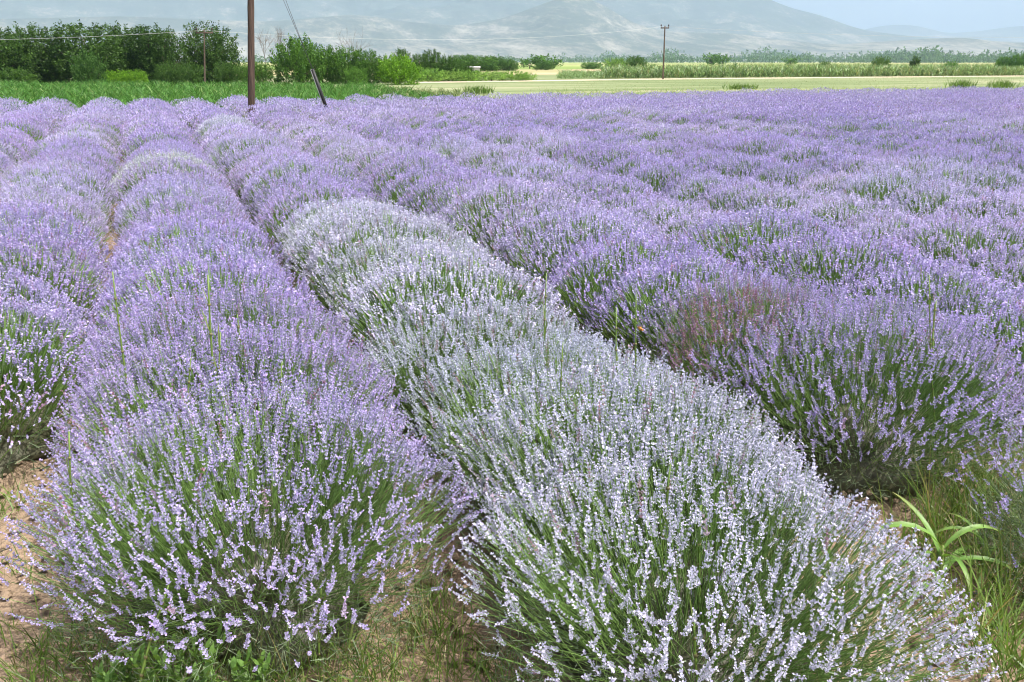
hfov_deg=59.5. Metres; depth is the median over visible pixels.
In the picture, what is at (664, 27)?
utility pole
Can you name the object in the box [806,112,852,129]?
lavender bush
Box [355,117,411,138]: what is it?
lavender bush
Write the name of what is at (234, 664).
leafy weed
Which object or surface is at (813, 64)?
tall maize
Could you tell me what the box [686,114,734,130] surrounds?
lavender bush
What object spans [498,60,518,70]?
plain tree
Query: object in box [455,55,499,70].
plain tree
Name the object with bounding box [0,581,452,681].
grass
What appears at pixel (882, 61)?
plain tree
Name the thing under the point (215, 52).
broadleaf tree
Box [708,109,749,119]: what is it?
lavender bush
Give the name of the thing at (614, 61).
plain tree
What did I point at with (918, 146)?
lavender bush
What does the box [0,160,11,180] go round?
lavender bush
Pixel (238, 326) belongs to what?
grass cane
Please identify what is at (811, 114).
lavender bush
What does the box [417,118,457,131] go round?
lavender bush
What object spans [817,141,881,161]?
lavender bush
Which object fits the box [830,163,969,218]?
lavender bush
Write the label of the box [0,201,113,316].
lavender bush
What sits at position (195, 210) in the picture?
lavender bush
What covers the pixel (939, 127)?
lavender bush
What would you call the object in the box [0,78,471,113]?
young maize
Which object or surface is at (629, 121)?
lavender bush
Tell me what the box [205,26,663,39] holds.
power cable
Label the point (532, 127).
lavender bush
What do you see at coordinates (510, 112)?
lavender bush
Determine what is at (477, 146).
lavender bush
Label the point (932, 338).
grass cane
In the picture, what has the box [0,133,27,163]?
lavender bush
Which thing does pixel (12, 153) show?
lavender bush
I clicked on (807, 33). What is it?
power cable
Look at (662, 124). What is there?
lavender bush
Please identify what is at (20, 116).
lavender bush
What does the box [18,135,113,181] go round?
lavender bush
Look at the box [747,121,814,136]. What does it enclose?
lavender bush
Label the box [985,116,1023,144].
lavender bush
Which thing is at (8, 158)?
lavender bush
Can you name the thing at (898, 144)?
lavender bush
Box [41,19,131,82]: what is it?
broadleaf tree
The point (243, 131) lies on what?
lavender bush
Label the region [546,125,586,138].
lavender bush
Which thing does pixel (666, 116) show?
lavender bush
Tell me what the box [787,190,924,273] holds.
lavender bush
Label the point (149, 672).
leafy weed
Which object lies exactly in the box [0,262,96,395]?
lavender bush
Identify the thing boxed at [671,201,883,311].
lavender bush
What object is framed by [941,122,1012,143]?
lavender bush
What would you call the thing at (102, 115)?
lavender bush
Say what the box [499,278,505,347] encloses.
grass cane
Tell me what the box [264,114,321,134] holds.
lavender bush
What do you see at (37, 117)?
lavender bush
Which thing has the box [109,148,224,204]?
lavender bush
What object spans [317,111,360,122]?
lavender bush
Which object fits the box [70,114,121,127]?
lavender bush
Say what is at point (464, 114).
lavender bush
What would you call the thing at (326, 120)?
lavender bush
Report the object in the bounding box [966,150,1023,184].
lavender bush
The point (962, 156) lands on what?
lavender bush
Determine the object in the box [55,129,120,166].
lavender bush
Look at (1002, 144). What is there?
lavender bush
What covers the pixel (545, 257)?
lavender bush
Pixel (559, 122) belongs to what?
lavender bush
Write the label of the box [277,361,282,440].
grass cane
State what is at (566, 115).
lavender bush
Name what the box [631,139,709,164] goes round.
lavender bush
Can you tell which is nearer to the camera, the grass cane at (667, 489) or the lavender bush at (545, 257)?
the grass cane at (667, 489)
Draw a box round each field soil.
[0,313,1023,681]
[24,121,519,360]
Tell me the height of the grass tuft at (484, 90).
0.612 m
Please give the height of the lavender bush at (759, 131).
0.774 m
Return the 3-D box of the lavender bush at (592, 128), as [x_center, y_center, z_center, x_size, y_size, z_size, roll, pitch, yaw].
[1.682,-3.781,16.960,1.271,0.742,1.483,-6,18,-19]
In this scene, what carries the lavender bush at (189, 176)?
on the field soil at (114, 244)
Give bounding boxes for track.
[416,76,998,82]
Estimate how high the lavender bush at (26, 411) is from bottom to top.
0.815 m
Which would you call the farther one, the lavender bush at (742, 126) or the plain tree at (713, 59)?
the plain tree at (713, 59)
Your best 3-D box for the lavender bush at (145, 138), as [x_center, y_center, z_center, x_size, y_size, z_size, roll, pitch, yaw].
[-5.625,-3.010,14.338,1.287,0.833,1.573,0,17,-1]
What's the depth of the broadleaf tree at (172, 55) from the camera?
73.48 m
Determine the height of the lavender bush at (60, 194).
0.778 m
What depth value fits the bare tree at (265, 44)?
87.30 m
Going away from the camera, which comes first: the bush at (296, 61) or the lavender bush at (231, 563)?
the lavender bush at (231, 563)
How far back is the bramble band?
100.96 m
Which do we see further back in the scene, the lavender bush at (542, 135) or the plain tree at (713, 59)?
the plain tree at (713, 59)
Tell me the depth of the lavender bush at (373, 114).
21.04 m
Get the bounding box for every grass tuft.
[458,84,494,93]
[722,83,758,89]
[943,77,977,87]
[985,79,1019,87]
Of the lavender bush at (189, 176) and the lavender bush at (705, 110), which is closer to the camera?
the lavender bush at (189, 176)
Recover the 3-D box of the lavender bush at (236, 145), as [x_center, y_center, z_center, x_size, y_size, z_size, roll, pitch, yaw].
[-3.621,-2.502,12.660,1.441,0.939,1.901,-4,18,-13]
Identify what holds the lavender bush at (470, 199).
on the field soil at (114, 244)
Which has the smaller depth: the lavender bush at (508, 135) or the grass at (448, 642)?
the grass at (448, 642)
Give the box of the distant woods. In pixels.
[240,45,1023,62]
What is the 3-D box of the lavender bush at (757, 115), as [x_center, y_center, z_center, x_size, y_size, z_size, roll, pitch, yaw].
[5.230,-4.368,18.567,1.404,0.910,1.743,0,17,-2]
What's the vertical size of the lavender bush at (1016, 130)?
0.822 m
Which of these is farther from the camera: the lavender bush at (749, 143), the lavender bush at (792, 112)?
the lavender bush at (792, 112)
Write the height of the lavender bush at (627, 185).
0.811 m
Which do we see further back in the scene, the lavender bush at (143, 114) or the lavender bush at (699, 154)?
the lavender bush at (143, 114)
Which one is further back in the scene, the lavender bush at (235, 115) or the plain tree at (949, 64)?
the plain tree at (949, 64)
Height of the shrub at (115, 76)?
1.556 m
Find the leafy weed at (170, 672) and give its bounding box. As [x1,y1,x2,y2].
[151,622,225,681]
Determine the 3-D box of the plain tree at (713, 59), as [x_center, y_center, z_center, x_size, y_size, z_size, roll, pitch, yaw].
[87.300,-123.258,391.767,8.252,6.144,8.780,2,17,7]
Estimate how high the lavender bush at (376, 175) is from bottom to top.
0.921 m
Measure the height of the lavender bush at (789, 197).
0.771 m
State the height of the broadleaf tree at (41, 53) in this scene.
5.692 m
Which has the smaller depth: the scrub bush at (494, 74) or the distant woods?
the scrub bush at (494, 74)
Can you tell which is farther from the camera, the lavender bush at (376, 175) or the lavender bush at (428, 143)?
the lavender bush at (428, 143)
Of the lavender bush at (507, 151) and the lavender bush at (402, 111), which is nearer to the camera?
the lavender bush at (507, 151)
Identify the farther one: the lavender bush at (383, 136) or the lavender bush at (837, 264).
the lavender bush at (383, 136)
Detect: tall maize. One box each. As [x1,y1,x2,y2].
[598,61,1014,70]
[599,63,1023,77]
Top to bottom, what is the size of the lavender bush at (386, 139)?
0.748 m
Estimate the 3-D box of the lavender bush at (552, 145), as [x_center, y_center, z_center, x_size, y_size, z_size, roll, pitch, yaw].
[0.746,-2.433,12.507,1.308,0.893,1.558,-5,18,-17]
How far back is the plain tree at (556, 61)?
256.73 m
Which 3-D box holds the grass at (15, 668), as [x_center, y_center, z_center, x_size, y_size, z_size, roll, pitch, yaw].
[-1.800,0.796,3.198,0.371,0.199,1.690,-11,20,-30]
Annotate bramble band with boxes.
[556,68,605,78]
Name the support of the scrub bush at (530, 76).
on the meadow
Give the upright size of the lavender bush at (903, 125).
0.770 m
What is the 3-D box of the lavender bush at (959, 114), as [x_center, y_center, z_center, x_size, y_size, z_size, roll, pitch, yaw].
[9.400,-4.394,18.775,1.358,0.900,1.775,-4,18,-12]
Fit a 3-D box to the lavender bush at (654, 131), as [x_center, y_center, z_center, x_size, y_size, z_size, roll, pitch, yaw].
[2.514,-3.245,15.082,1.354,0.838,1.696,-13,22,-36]
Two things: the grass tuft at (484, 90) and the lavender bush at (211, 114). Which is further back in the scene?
the grass tuft at (484, 90)
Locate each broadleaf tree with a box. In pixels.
[0,27,42,82]
[1,21,70,83]
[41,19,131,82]
[102,20,148,77]
[123,22,172,84]
[140,25,190,84]
[178,20,244,83]
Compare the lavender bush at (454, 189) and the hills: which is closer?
the lavender bush at (454, 189)
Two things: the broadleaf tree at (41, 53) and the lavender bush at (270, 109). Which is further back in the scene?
the broadleaf tree at (41, 53)
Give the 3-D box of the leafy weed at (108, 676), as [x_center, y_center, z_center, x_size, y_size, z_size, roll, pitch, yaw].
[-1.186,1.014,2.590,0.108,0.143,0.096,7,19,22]
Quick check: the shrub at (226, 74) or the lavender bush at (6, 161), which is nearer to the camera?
the lavender bush at (6, 161)
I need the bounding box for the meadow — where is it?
[10,74,1023,114]
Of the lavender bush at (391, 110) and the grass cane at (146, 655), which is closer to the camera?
the grass cane at (146, 655)
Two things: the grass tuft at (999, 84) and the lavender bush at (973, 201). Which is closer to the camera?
the lavender bush at (973, 201)
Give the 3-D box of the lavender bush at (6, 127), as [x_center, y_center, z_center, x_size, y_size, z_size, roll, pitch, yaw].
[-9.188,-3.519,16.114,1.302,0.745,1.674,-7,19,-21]
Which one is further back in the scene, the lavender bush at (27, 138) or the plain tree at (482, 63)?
the plain tree at (482, 63)
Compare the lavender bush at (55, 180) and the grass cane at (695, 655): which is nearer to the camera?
the grass cane at (695, 655)
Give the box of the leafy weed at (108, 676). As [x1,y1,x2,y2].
[91,661,118,681]
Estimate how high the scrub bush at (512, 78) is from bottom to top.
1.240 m
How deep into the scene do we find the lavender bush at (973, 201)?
7.58 m
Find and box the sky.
[772,0,1023,32]
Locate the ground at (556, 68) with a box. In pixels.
[68,62,996,363]
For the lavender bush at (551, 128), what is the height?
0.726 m
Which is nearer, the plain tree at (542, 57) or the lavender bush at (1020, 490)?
the lavender bush at (1020, 490)
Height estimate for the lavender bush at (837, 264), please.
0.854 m
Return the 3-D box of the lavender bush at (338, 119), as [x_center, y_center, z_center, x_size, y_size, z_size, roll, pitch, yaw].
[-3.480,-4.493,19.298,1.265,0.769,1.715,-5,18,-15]
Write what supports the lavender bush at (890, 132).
on the field soil at (114, 244)
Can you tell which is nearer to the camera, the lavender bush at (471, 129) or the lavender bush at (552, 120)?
the lavender bush at (471, 129)
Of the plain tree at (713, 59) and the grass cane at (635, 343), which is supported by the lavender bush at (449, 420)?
the grass cane at (635, 343)
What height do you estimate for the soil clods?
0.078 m
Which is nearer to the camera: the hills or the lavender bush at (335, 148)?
the lavender bush at (335, 148)
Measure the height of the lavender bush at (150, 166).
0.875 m
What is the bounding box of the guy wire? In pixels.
[283,0,329,112]
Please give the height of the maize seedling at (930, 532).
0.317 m
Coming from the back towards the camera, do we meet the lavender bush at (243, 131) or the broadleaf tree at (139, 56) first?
the broadleaf tree at (139, 56)
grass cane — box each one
[66,431,88,631]
[112,271,136,428]
[139,570,171,681]
[186,357,191,454]
[201,275,217,431]
[214,324,221,453]
[237,314,252,395]
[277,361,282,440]
[317,588,326,680]
[338,624,362,681]
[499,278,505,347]
[543,273,546,366]
[558,342,563,452]
[615,307,618,413]
[632,294,636,411]
[660,463,670,574]
[688,600,697,680]
[698,505,701,619]
[928,275,937,453]
[931,300,936,377]
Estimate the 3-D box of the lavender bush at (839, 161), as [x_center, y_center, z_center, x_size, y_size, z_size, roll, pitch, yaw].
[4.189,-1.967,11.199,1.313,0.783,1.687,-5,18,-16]
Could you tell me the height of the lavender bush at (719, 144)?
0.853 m
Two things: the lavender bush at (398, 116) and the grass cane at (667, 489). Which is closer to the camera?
the grass cane at (667, 489)
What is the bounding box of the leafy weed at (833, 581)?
[812,520,847,660]
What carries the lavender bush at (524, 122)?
on the field soil at (114, 244)
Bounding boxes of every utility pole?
[195,28,212,81]
[247,0,254,120]
[661,24,668,78]
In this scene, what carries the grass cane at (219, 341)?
on the lavender bush at (231, 563)
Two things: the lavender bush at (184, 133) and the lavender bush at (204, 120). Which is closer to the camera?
the lavender bush at (184, 133)
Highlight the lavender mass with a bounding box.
[0,85,1023,136]
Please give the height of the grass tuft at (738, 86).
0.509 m
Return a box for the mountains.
[0,0,1023,43]
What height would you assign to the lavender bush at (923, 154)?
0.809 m
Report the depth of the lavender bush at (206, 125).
16.63 m
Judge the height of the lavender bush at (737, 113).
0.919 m
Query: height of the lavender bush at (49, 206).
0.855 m
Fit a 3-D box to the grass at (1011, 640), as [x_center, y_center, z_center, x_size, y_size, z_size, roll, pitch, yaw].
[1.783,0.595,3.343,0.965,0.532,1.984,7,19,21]
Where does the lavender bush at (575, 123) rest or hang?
on the field soil at (114, 244)
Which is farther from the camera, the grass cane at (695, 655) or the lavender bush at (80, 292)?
the lavender bush at (80, 292)
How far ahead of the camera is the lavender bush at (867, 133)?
15.73 m
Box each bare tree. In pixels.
[256,29,278,64]
[271,25,287,77]
[337,27,370,57]
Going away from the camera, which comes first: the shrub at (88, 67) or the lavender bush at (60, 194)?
the lavender bush at (60, 194)
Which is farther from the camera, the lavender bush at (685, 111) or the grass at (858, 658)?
the lavender bush at (685, 111)
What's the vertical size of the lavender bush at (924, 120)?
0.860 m
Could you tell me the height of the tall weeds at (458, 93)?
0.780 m
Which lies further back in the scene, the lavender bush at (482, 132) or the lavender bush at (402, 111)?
the lavender bush at (402, 111)
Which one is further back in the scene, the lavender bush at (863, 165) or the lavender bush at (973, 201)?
the lavender bush at (863, 165)
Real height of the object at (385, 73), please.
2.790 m
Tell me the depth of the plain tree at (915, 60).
144.47 m
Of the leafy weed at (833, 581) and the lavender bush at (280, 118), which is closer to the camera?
the leafy weed at (833, 581)
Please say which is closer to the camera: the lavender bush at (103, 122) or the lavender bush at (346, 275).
the lavender bush at (346, 275)
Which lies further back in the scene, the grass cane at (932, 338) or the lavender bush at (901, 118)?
the lavender bush at (901, 118)
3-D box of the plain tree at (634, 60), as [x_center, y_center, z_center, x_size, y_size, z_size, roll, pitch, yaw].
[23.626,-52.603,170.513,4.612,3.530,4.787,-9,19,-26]
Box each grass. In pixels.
[0,460,84,681]
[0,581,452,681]
[355,558,557,681]
[503,75,1022,100]
[532,84,1018,101]
[813,620,903,679]
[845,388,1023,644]
[858,414,1023,681]
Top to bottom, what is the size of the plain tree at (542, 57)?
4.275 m
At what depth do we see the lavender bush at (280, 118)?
19.02 m
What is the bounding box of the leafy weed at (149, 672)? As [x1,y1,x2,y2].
[130,632,176,681]
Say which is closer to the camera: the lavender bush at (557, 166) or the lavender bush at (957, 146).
the lavender bush at (557, 166)
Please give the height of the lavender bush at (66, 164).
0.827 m
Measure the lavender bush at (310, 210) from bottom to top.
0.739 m
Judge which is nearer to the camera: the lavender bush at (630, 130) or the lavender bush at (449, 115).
the lavender bush at (630, 130)
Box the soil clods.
[0,384,1023,681]
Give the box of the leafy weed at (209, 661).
[188,636,251,681]
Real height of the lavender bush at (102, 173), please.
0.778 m
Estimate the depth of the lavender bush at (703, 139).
13.64 m
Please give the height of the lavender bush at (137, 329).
0.896 m
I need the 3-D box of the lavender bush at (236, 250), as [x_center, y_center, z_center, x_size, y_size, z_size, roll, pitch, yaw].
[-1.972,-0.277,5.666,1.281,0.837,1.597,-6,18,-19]
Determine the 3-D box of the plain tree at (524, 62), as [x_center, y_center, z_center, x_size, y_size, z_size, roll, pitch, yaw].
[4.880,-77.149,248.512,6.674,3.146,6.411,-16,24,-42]
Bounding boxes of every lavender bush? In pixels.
[0,111,55,139]
[0,113,51,148]
[0,116,48,151]
[0,117,49,142]
[0,125,36,150]
[0,128,37,164]
[0,130,32,159]
[0,132,32,162]
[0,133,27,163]
[0,140,23,170]
[0,151,14,173]
[0,152,13,178]
[0,156,115,224]
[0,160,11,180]
[0,160,120,234]
[0,172,115,244]
[0,183,111,251]
[0,192,113,266]
[0,195,101,284]
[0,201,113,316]
[0,219,110,338]
[0,232,113,366]
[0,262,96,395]
[0,293,118,483]
[0,363,485,681]
[14,153,116,212]
[16,149,119,205]
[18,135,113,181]
[29,139,117,167]
[32,145,123,198]
[38,129,113,156]
[39,308,419,572]
[50,116,125,156]
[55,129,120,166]
[57,122,123,159]
[58,136,121,170]
[60,279,372,458]
[62,117,122,128]
[66,111,123,126]
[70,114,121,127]
[79,124,123,165]
[84,246,333,370]
[92,229,296,357]
[104,209,290,314]
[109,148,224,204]
[109,201,277,270]
[110,155,236,228]
[110,180,251,255]
[112,171,243,247]
[115,127,195,163]
[117,191,265,254]
[120,115,187,138]
[120,117,192,152]
[120,139,206,171]
[122,109,175,127]
[122,167,237,202]
[123,142,204,167]
[123,147,226,184]
[124,123,194,151]
[126,127,200,154]
[129,120,202,149]
[131,112,187,128]
[134,136,206,157]
[135,146,208,166]
[192,110,241,132]
[193,114,256,147]
[195,115,221,130]
[199,120,252,148]
[199,123,274,156]
[200,113,251,130]
[201,123,260,158]
[205,128,265,161]
[205,128,302,180]
[205,131,300,194]
[220,143,300,201]
[225,149,295,209]
[230,147,339,210]
[238,157,336,225]
[240,153,372,225]
[249,104,298,125]
[249,169,378,250]
[253,177,372,268]
[255,110,295,127]
[257,111,298,129]
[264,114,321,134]
[266,114,308,128]
[270,117,315,141]
[273,195,369,279]
[278,121,318,139]
[281,121,334,140]
[281,196,403,298]
[281,196,452,312]
[294,122,352,151]
[297,129,361,154]
[299,202,484,343]
[304,133,368,157]
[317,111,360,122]
[317,231,506,382]
[319,134,382,163]
[319,138,389,171]
[321,111,362,128]
[324,142,391,187]
[327,114,366,127]
[333,116,367,129]
[334,239,582,413]
[339,118,385,131]
[343,140,442,186]
[347,290,626,485]
[350,119,392,132]
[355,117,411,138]
[355,147,439,199]
[361,123,415,143]
[364,149,462,204]
[366,106,414,119]
[375,107,411,120]
[375,125,421,142]
[377,158,487,224]
[381,109,420,121]
[385,131,411,148]
[388,111,431,126]
[390,127,451,149]
[396,112,436,128]
[396,166,520,227]
[399,325,700,549]
[400,127,469,158]
[404,116,450,131]
[416,131,480,159]
[417,116,471,133]
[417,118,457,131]
[419,171,537,248]
[429,105,467,120]
[430,137,487,160]
[433,176,610,285]
[441,122,482,138]
[443,110,471,118]
[445,344,844,650]
[447,141,527,168]
[448,401,1007,681]
[450,110,486,123]
[451,141,553,175]
[458,126,492,135]
[459,113,494,127]
[464,125,515,143]
[472,116,510,125]
[472,123,530,146]
[473,193,624,304]
[475,151,562,183]
[482,115,521,129]
[487,127,550,149]
[488,201,672,329]
[493,155,596,187]
[494,119,537,128]
[495,110,522,117]
[504,111,535,120]
[510,127,579,158]
[515,114,543,126]
[515,123,546,130]
[522,166,628,206]
[528,112,561,127]
[531,134,596,164]
[533,126,568,133]
[538,170,669,218]
[538,226,738,358]
[539,115,572,127]
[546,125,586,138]
[547,116,591,130]
[547,139,621,169]
[557,111,583,118]
[559,130,596,143]
[560,118,605,131]
[564,140,658,178]
[568,109,607,121]
[573,130,627,145]
[577,122,617,134]
[579,246,804,391]
[580,186,686,231]
[582,108,622,123]
[588,132,651,148]
[594,150,684,195]
[595,120,643,137]
[597,114,646,126]
[604,104,654,118]
[609,195,719,245]
[612,117,648,126]
[614,139,674,157]
[616,124,661,141]
[619,156,723,207]
[626,106,665,122]
[629,123,697,144]
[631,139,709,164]
[632,266,897,447]
[633,107,684,125]
[639,120,669,129]
[640,208,786,263]
[642,123,696,136]
[649,112,690,124]
[650,130,708,146]
[659,149,721,170]
[659,168,765,214]
[666,111,726,132]
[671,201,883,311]
[673,121,723,137]
[677,108,709,114]
[677,131,740,152]
[678,148,761,181]
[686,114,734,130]
[690,104,728,119]
[692,177,807,221]
[693,126,742,139]
[695,133,773,157]
[697,152,797,189]
[700,287,1023,521]
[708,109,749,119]
[709,119,753,130]
[711,129,756,151]
[714,131,811,163]
[719,182,847,234]
[720,108,773,122]
[727,120,787,134]
[729,227,976,351]
[735,109,790,125]
[743,157,837,193]
[744,129,787,143]
[746,139,856,170]
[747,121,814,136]
[757,112,816,127]
[768,133,822,149]
[769,123,827,145]
[772,109,815,118]
[782,137,867,158]
[783,169,898,212]
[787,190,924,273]
[790,118,838,131]
[792,110,832,119]
[793,127,866,144]
[795,151,884,178]
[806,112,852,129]
[811,117,878,139]
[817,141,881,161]
[826,153,921,183]
[827,207,977,274]
[827,255,1023,392]
[828,131,897,158]
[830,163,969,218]
[835,116,878,129]
[843,128,903,146]
[848,111,884,120]
[854,117,915,135]
[861,148,924,160]
[863,135,934,155]
[864,156,992,195]
[866,127,938,143]
[872,176,1022,241]
[876,146,971,169]
[878,208,1023,305]
[879,121,942,136]
[882,114,931,130]
[891,139,964,156]
[892,129,958,148]
[893,113,964,127]
[901,288,1023,459]
[912,122,976,135]
[920,159,1023,200]
[921,132,991,147]
[926,113,994,129]
[926,189,1023,251]
[927,146,1023,179]
[932,142,1002,163]
[935,110,982,119]
[935,243,1023,319]
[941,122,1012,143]
[941,128,1023,152]
[950,410,1023,611]
[953,118,1009,129]
[965,135,1023,161]
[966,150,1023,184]
[974,125,1023,149]
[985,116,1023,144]
[999,212,1023,249]
[1001,179,1023,213]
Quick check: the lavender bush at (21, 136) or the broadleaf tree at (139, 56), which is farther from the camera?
the broadleaf tree at (139, 56)
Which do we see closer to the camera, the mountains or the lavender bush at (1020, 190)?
the lavender bush at (1020, 190)
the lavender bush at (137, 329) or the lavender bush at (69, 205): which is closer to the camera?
the lavender bush at (137, 329)
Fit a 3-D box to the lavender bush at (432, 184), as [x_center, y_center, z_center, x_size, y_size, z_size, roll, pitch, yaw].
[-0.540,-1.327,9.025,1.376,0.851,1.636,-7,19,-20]
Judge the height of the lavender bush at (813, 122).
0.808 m
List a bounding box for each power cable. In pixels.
[1,30,203,39]
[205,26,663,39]
[667,26,922,36]
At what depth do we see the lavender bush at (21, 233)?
6.08 m
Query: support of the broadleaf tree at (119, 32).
on the meadow
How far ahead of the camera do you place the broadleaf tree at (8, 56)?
69.95 m
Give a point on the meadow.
(518, 87)
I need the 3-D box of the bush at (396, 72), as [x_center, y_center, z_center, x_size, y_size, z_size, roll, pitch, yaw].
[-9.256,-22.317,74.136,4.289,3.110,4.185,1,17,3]
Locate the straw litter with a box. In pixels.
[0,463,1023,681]
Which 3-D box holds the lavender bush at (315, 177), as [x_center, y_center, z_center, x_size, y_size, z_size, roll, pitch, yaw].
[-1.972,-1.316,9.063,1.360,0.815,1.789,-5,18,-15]
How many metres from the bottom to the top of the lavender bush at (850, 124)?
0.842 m
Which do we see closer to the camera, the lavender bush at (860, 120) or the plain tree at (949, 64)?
the lavender bush at (860, 120)
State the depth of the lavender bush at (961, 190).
7.99 m
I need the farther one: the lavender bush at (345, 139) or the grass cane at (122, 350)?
the lavender bush at (345, 139)
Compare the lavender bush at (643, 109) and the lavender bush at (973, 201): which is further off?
the lavender bush at (643, 109)
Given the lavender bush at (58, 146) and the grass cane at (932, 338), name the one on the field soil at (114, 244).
the lavender bush at (58, 146)
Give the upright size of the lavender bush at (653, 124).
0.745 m
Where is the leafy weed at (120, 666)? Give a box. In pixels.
[98,641,144,681]
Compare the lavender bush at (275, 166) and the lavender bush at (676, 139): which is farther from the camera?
the lavender bush at (676, 139)
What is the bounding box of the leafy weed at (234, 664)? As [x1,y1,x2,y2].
[228,648,273,681]
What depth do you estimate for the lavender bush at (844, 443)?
3.90 m
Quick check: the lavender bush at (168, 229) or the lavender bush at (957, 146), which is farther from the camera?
the lavender bush at (957, 146)
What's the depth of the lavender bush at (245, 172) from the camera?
10.72 m
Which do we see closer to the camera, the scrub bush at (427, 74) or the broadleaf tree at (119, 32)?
the broadleaf tree at (119, 32)
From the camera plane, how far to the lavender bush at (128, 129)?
16.92 m
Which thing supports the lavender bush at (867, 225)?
on the field soil side
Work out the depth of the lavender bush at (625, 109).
21.10 m
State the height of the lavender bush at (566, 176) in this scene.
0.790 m
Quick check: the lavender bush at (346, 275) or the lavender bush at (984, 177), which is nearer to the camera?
the lavender bush at (346, 275)
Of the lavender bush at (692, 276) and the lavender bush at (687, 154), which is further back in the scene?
the lavender bush at (687, 154)
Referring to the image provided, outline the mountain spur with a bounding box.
[0,0,1023,61]
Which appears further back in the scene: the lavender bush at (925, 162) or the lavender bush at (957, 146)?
the lavender bush at (957, 146)
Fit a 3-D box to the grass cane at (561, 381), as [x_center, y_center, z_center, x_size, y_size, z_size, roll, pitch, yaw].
[0.190,0.286,3.408,0.024,0.575,0.050,-7,19,-21]
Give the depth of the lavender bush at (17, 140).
14.60 m
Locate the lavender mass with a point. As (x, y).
(992, 102)
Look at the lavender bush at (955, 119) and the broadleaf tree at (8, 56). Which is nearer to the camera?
the lavender bush at (955, 119)
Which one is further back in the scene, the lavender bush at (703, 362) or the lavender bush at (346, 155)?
the lavender bush at (346, 155)
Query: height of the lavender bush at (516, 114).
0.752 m
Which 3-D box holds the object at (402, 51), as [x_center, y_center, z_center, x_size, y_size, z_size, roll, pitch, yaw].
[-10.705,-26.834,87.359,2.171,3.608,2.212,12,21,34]
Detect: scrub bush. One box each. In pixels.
[412,67,450,81]
[430,68,469,80]
[456,69,491,80]
[474,69,509,80]
[497,70,528,80]
[515,72,536,80]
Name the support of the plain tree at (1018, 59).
on the meadow
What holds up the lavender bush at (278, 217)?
on the field soil at (114, 244)
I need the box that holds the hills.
[865,25,1023,41]
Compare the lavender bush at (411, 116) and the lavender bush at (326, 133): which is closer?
the lavender bush at (326, 133)
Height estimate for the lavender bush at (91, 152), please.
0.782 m
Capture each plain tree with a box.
[446,53,474,64]
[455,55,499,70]
[479,55,514,70]
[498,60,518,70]
[519,57,539,68]
[530,53,556,67]
[536,60,554,69]
[546,58,563,66]
[581,62,603,68]
[602,57,626,67]
[625,55,646,67]
[702,52,720,65]
[716,54,730,65]
[781,57,799,64]
[871,55,891,66]
[909,55,920,66]
[944,60,958,65]
[994,56,1012,66]
[1007,53,1023,66]
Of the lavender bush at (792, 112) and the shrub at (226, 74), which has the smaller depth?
the lavender bush at (792, 112)
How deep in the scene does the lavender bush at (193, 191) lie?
8.10 m
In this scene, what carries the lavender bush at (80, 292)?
on the field soil at (114, 244)
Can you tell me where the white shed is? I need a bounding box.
[470,66,480,71]
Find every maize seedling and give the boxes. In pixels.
[855,492,1023,627]
[858,540,944,616]
[928,513,1009,600]
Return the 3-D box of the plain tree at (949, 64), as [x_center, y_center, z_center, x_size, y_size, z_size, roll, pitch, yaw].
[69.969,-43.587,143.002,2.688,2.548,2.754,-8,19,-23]
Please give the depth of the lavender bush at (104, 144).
14.13 m
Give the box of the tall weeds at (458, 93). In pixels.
[368,83,514,109]
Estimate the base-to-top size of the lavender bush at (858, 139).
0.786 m
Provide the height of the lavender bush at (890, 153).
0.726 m
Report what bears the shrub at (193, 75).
on the meadow
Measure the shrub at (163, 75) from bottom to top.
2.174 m
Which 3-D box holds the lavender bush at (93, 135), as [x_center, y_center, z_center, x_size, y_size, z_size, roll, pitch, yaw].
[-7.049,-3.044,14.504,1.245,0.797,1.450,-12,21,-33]
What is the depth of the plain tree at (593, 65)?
227.65 m
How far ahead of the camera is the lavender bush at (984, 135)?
13.55 m
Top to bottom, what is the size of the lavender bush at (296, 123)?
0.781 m
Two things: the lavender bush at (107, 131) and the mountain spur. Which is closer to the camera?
the lavender bush at (107, 131)
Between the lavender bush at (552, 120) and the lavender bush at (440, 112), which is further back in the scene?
the lavender bush at (440, 112)
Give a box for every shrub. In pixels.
[0,66,38,83]
[68,47,108,83]
[99,69,131,85]
[122,68,148,83]
[153,61,182,85]
[176,62,203,83]
[212,60,239,84]
[233,63,247,84]
[243,60,274,84]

